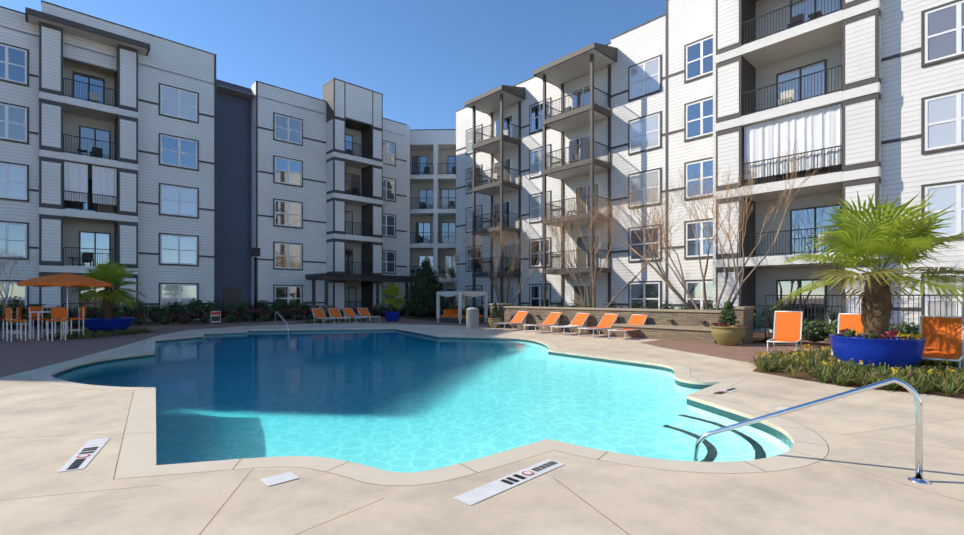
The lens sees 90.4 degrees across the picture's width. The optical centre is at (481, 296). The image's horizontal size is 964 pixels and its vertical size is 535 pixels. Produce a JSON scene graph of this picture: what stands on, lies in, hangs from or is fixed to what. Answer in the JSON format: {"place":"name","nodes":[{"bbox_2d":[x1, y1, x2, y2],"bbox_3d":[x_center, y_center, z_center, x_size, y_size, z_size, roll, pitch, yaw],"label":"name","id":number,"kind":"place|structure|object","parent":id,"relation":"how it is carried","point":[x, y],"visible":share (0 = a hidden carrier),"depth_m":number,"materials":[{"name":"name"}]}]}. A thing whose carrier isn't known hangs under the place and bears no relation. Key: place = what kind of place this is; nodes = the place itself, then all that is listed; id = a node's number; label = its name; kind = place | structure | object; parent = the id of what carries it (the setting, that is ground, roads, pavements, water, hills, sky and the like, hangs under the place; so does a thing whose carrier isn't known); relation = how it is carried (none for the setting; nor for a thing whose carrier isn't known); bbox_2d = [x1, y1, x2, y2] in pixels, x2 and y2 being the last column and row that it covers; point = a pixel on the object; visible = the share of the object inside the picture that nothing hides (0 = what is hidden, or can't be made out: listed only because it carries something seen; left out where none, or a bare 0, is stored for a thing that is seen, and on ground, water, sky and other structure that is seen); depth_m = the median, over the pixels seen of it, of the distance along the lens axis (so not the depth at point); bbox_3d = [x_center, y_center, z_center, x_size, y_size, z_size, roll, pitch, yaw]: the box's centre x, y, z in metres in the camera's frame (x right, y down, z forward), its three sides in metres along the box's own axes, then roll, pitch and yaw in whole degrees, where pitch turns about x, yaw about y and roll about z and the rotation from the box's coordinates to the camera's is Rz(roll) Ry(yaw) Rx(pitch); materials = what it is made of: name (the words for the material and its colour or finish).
{"place":"outdoors","nodes":[
{"label":"outdoors","id":0,"kind":"place"},
{"bbox_2d":[0,0,666,129],"label":"sky","id":1,"kind":"structure","parent":0,"point":[426,58],"materials":[{"name":"blue"}]},
{"bbox_2d":[51,328,793,446],"bbox_3d":[-3.599,2.724,14.018,12.858,2.304,22.119,0,0,-22],"label":"pool shell","id":2,"kind":"object","parent":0,"point":[776,430],"visible":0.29,"depth_m":12.12},
{"bbox_2d":[55,330,791,471],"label":"pool water","id":3,"kind":"structure","parent":2,"relation":"in","point":[392,400],"depth_m":7.65,"materials":[{"name":"blue liquid"}]},
{"bbox_2d":[30,328,827,484],"bbox_3d":[-3.654,1.570,14.029,13.527,0.001,22.739,0,0,-22],"label":"pool coping","id":4,"kind":"object","parent":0,"point":[137,457],"visible":0.98,"depth_m":4.68,"materials":[{"name":"beige concrete"}]},
{"bbox_2d":[0,316,963,399],"bbox_3d":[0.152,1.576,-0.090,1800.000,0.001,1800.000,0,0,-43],"label":"ground","id":5,"kind":"structure","parent":0,"point":[18,355],"depth_m":15.55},
{"bbox_2d":[2,307,21,338],"bbox_3d":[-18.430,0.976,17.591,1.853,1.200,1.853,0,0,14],"label":"bar chair","id":6,"kind":"object","parent":5,"relation":"on","point":[19,312],"visible":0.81,"depth_m":17.97,"materials":[{"name":"orange"}]},
{"bbox_2d":[5,306,84,341],"bbox_3d":[-16.226,0.976,17.862,1.853,1.200,1.853,0,0,-15],"label":"bar set","id":7,"kind":"object","parent":5,"relation":"on","point":[55,312],"visible":0.98,"depth_m":17.50,"materials":[{"name":"white"}]},
{"bbox_2d":[17,273,111,336],"bbox_3d":[-16.262,0.316,18.783,2.679,2.520,2.679,0,0,13],"label":"umbrella","id":8,"kind":"object","parent":5,"relation":"on","point":[67,280],"visible":0.79,"depth_m":18.09,"materials":[{"name":"orange fabric"}]},
{"bbox_2d":[66,257,147,332],"bbox_3d":[-16.311,-0.137,20.959,2.941,3.427,2.704,0,0,-43],"label":"potted palm","id":9,"kind":"object","parent":5,"relation":"on","point":[109,296],"visible":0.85,"depth_m":20.71,"materials":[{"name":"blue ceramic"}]},
{"bbox_2d":[0,0,409,325],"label":"building","id":10,"kind":"structure","parent":5,"relation":"on","point":[170,171],"depth_m":31.67,"materials":[{"name":"grey"}]},
{"bbox_2d":[211,311,220,324],"bbox_3d":[-15.028,1.186,27.011,0.500,0.780,0.055,0,0,-43],"label":"pool sign","id":11,"kind":"object","parent":5,"relation":"on","point":[215,316],"visible":1,"depth_m":27.00,"materials":[{"name":"white metal"}]},
{"bbox_2d":[312,308,334,323],"bbox_3d":[-9.381,1.133,28.255,0.700,0.871,1.870,0,0,-41],"label":"lounger","id":12,"kind":"object","parent":5,"relation":"on","point":[319,313],"visible":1,"depth_m":28.63,"materials":[{"name":"orange fabric"}]},
{"bbox_2d":[328,308,349,323],"bbox_3d":[-8.658,1.133,28.927,0.700,0.871,1.870,0,0,-38],"label":"lounger","id":13,"kind":"object","parent":5,"relation":"on","point":[334,312],"visible":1,"depth_m":29.33,"materials":[{"name":"orange fabric"}]},
{"bbox_2d":[342,308,366,322],"bbox_3d":[-7.891,1.133,29.637,1.870,0.871,0.700,0,0,44],"label":"lounger","id":14,"kind":"object","parent":5,"relation":"on","point":[348,312],"visible":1,"depth_m":29.97,"materials":[{"name":"orange fabric"}]},
{"bbox_2d":[305,273,418,316],"bbox_3d":[-8.944,-0.064,38.392,9.600,3.280,3.400,0,0,-43],"label":"pergola","id":15,"kind":"object","parent":5,"relation":"on","point":[327,277],"visible":0.65,"depth_m":36.36,"materials":[{"name":"wood"}]},
{"bbox_2d":[357,308,379,321],"bbox_3d":[-7.179,1.133,30.297,0.700,0.871,1.870,0,0,-41],"label":"lounger","id":16,"kind":"object","parent":5,"relation":"on","point":[363,312],"visible":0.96,"depth_m":30.67,"materials":[{"name":"orange fabric"}]},
{"bbox_2d":[378,282,405,321],"bbox_3d":[-5.735,0.264,31.011,2.026,2.624,2.087,0,0,-43],"label":"blue planter","id":17,"kind":"object","parent":5,"relation":"on","point":[392,315],"visible":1,"depth_m":30.70,"materials":[{"name":"ceramic"}]},
{"bbox_2d":[410,129,455,306],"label":"apartment building","id":18,"kind":"structure","parent":5,"relation":"on","point":[432,193],"depth_m":46.19,"materials":[{"name":"beige paint"}]},
{"bbox_2d":[436,291,487,323],"bbox_3d":[-1.239,0.616,29.717,2.340,1.920,2.308,0,0,-43],"label":"cabana","id":19,"kind":"object","parent":5,"relation":"on","point":[452,316],"visible":0.94,"depth_m":29.43,"materials":[{"name":"white"}]},
{"bbox_2d":[0,323,963,534],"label":"pool deck","id":20,"kind":"structure","parent":5,"relation":"on","point":[826,497],"depth_m":3.95,"materials":[{"name":"concrete"}]},
{"bbox_2d":[275,311,288,331],"bbox_3d":[-9.706,1.336,23.259,1.043,1.287,0.044,0,0,30],"label":"hand rail","id":21,"kind":"object","parent":20,"relation":"on","point":[282,318],"visible":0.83,"depth_m":23.38,"materials":[{"name":"silver metal"}]},
{"bbox_2d":[0,387,787,504],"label":"pool deck markers","id":22,"kind":"object","parent":20,"relation":"on","point":[84,454],"visible":0.92,"depth_m":4.23,"materials":[{"name":"white"}]},
{"bbox_2d":[466,307,478,329],"bbox_3d":[-0.457,1.046,23.432,0.620,1.060,0.620,0,0,-43],"label":"trash can","id":23,"kind":"object","parent":20,"relation":"on","point":[472,318],"visible":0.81,"depth_m":23.16,"materials":[{"name":"white plastic"}]},
{"bbox_2d":[1,327,962,534],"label":"deck joints","id":24,"kind":"object","parent":20,"relation":"on","point":[459,463],"visible":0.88,"depth_m":4.38,"materials":[{"name":"grey concrete"}]},
{"bbox_2d":[488,303,501,327],"bbox_3d":[0.670,0.926,24.313,0.786,1.301,0.756,0,0,-43],"label":"pot","id":25,"kind":"object","parent":20,"relation":"on","point":[492,318],"visible":1,"depth_m":24.13,"materials":[{"name":"beige ceramic"}]},
{"bbox_2d":[493,311,528,330],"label":"lounge chair","id":26,"kind":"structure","parent":20,"relation":"on","point":[519,316],"depth_m":23.15,"materials":[{"name":"orange fabric"}]},
{"bbox_2d":[524,312,561,332],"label":"lounge chair","id":27,"kind":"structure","parent":20,"relation":"on","point":[552,318],"depth_m":21.66,"materials":[{"name":"orange fabric"}]},
{"bbox_2d":[550,313,589,334],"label":"lounge chair","id":28,"kind":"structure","parent":20,"relation":"on","point":[579,319],"depth_m":20.61,"materials":[{"name":"orange fabric"}]},
{"bbox_2d":[578,314,618,337],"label":"lounge chair","id":29,"kind":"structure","parent":20,"relation":"on","point":[606,321],"depth_m":19.58,"materials":[{"name":"orange fabric"}]},
{"bbox_2d":[608,314,647,339],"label":"lounge chair","id":30,"kind":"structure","parent":20,"relation":"on","point":[635,319],"depth_m":18.66,"materials":[{"name":"orange fabric"}]},
{"bbox_2d":[693,377,930,483],"bbox_3d":[3.020,1.363,4.556,1.852,1.326,0.148,0,0,33],"label":"hand rail","id":31,"kind":"object","parent":20,"relation":"on","point":[918,478],"visible":0.94,"depth_m":4.24,"materials":[{"name":"silver metal"}]},
{"bbox_2d":[0,314,963,396],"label":"planting beds","id":32,"kind":"object","parent":5,"relation":"on","point":[758,337],"visible":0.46,"depth_m":19.43,"materials":[{"name":"green plant"}]},
{"bbox_2d":[0,249,37,324],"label":"crape myrtle tree","id":33,"kind":"object","parent":32,"relation":"on","point":[4,262],"visible":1,"depth_m":24.45,"materials":[{"name":"brown plant"}]},
{"bbox_2d":[0,296,414,328],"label":"bed shrubs","id":34,"kind":"object","parent":32,"relation":"on","point":[175,311],"visible":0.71,"depth_m":29.92,"materials":[{"name":"green plant"}]},
{"bbox_2d":[250,248,259,320],"bbox_3d":[-14.737,-0.799,31.109,0.440,4.750,0.600,0,0,-43],"label":"lamp post","id":35,"kind":"object","parent":32,"relation":"on","point":[254,252],"visible":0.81,"depth_m":31.06,"materials":[{"name":"black metal"}]},
{"bbox_2d":[403,257,448,317],"bbox_3d":[-4.318,-0.751,36.039,3.418,4.656,3.264,0,0,-43],"label":"evergreen tree","id":36,"kind":"object","parent":32,"relation":"on","point":[425,287],"visible":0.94,"depth_m":35.37,"materials":[{"name":"green plant"}]},
{"bbox_2d":[418,249,461,305],"bbox_3d":[-2.447,-1.276,35.504,4.269,5.734,4.217,0,0,-43],"label":"crape myrtle tree","id":37,"kind":"object","parent":32,"relation":"on","point":[448,263],"visible":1,"depth_m":35.37,"materials":[{"name":"brown plant"}]},
{"bbox_2d":[41,318,963,395],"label":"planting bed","id":38,"kind":"object","parent":32,"relation":"on","point":[821,366],"visible":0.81,"depth_m":9.21,"materials":[{"name":"green plant"}]},
{"bbox_2d":[453,220,561,305],"bbox_3d":[1.591,-1.698,30.463,6.237,6.593,5.881,0,0,31],"label":"crape myrtle tree","id":39,"kind":"object","parent":32,"relation":"on","point":[494,284],"visible":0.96,"depth_m":30.63,"materials":[{"name":"brown plant"}]},
{"bbox_2d":[520,183,691,307],"bbox_3d":[6.137,-2.276,25.105,6.030,7.771,8.290,0,0,-43],"label":"crape myrtle tree","id":40,"kind":"object","parent":32,"relation":"on","point":[552,231],"visible":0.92,"depth_m":25.36,"materials":[{"name":"brown plant"}]},
{"bbox_2d":[377,298,961,341],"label":"bed shrubs","id":41,"kind":"object","parent":32,"relation":"on","point":[814,331],"visible":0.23,"depth_m":17.99,"materials":[{"name":"green plant"}]},
{"bbox_2d":[831,313,863,355],"bbox_3d":[8.806,0.990,11.365,0.700,1.158,1.508,0,0,42],"label":"lounger","id":42,"kind":"object","parent":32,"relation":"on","point":[849,320],"visible":0.17,"depth_m":11.93,"materials":[{"name":"orange fabric"}]},
{"bbox_2d":[773,183,963,370],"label":"potted palm","id":43,"kind":"object","parent":32,"relation":"on","point":[875,341],"visible":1,"depth_m":9.55,"materials":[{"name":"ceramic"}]},
{"bbox_2d":[919,316,963,367],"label":"lounger","id":44,"kind":"object","parent":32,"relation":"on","point":[944,335],"visible":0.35,"depth_m":10.18,"materials":[{"name":"orange fabric"}]},
{"bbox_2d":[489,303,754,343],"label":"stone wall","id":45,"kind":"structure","parent":5,"relation":"on","point":[689,325],"depth_m":18.46,"materials":[{"name":"brown stone"}]},
{"bbox_2d":[456,0,963,332],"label":"building","id":46,"kind":"structure","parent":5,"relation":"on","point":[864,97],"depth_m":22.91,"materials":[{"name":"white lap siding"},{"name":"dark grey trim"},{"name":"window glass"}]},
{"bbox_2d":[592,132,829,309],"bbox_3d":[9.094,-2.281,20.213,7.608,7.792,8.986,0,0,-43],"label":"crape myrtle tree","id":47,"kind":"object","parent":5,"relation":"on","point":[670,285],"visible":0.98,"depth_m":19.89,"materials":[{"name":"brown plant"}]},
{"bbox_2d":[710,300,746,345],"bbox_3d":[8.070,0.842,15.710,1.092,1.468,1.092,0,0,-43],"label":"pot","id":48,"kind":"object","parent":5,"relation":"on","point":[727,331],"visible":1,"depth_m":15.46,"materials":[{"name":"beige ceramic"}]},
{"bbox_2d":[766,311,802,353],"bbox_3d":[8.513,0.990,13.450,0.700,1.158,1.508,0,0,39],"label":"lounger","id":49,"kind":"object","parent":5,"relation":"on","point":[787,326],"visible":0.85,"depth_m":13.85,"materials":[{"name":"orange fabric"}]},
{"bbox_2d":[765,294,963,340],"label":"patio fence","id":50,"kind":"object","parent":5,"relation":"on","point":[951,295],"visible":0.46,"depth_m":15.96,"materials":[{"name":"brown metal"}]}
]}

